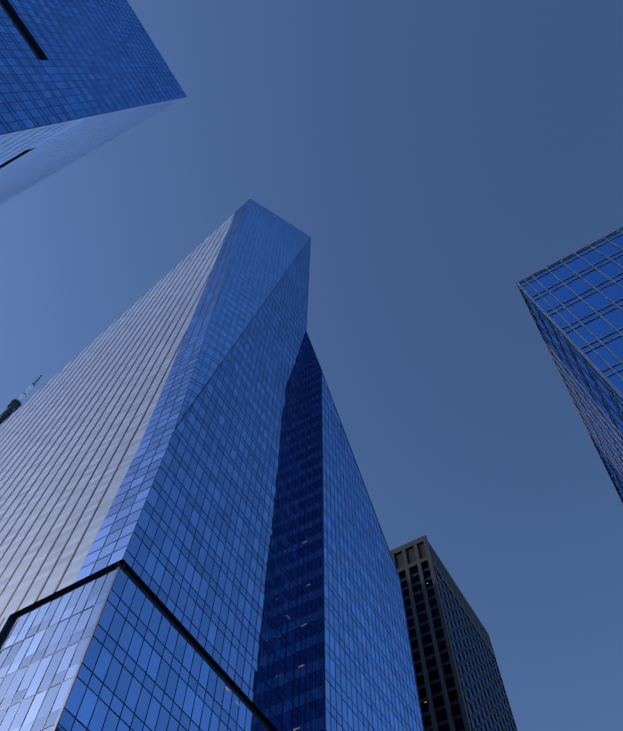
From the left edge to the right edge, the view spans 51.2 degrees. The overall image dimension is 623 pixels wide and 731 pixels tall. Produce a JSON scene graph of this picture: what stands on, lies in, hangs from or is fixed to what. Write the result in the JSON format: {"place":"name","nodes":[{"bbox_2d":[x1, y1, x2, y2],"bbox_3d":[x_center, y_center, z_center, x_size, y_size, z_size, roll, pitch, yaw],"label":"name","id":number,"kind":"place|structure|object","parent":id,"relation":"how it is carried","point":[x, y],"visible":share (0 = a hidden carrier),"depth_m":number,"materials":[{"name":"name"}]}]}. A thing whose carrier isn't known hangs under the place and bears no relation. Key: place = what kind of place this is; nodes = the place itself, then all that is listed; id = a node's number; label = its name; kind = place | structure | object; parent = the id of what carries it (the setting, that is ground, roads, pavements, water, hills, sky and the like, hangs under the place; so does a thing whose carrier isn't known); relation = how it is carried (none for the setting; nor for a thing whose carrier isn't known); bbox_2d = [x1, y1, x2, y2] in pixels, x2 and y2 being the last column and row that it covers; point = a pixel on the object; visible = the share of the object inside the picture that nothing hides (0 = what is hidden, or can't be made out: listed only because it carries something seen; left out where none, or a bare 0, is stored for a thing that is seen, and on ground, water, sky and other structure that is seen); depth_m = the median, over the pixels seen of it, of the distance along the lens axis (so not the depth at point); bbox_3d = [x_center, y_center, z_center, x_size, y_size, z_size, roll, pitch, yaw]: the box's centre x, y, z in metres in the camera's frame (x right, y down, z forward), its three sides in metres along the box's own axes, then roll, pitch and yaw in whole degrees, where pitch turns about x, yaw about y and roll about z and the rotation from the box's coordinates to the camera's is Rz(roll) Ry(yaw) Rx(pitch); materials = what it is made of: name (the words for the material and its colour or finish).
{"place":"outdoors","nodes":[
{"label":"outdoors","id":0,"kind":"place"},
{"bbox_2d":[0,375,41,424],"bbox_3d":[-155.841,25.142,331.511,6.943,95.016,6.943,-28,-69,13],"label":"broadcast mast","id":1,"kind":"object","parent":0,"point":[13,404],"visible":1,"depth_m":338.68,"materials":[{"name":"grey"}]},
{"bbox_2d":[0,0,622,730],"label":"sky","id":2,"kind":"structure","parent":0,"point":[434,157],"materials":[{"name":"blue"}]},
{"label":"ground","id":3,"kind":"structure","parent":0,"visible":0},
{"bbox_2d":[0,0,186,204],"bbox_3d":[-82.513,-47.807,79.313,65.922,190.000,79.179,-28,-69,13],"label":"skyscraper","id":4,"kind":"structure","parent":3,"relation":"on","point":[79,79],"depth_m":109.76,"materials":[{"name":"blue glass"}]},
{"bbox_2d":[0,199,423,730],"bbox_3d":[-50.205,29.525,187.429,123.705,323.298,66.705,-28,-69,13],"label":"tower","id":5,"kind":"structure","parent":3,"relation":"on","point":[175,439],"depth_m":99.30,"materials":[{"name":"blue glass"}]},
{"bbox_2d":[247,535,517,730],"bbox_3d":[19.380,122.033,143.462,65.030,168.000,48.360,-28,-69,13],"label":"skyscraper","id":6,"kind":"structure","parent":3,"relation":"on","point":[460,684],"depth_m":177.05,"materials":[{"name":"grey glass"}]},
{"bbox_2d":[516,227,622,502],"bbox_3d":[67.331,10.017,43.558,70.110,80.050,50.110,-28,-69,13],"label":"glass building","id":7,"kind":"structure","parent":3,"relation":"on","point":[574,302],"depth_m":68.77,"materials":[{"name":"blue glass"}]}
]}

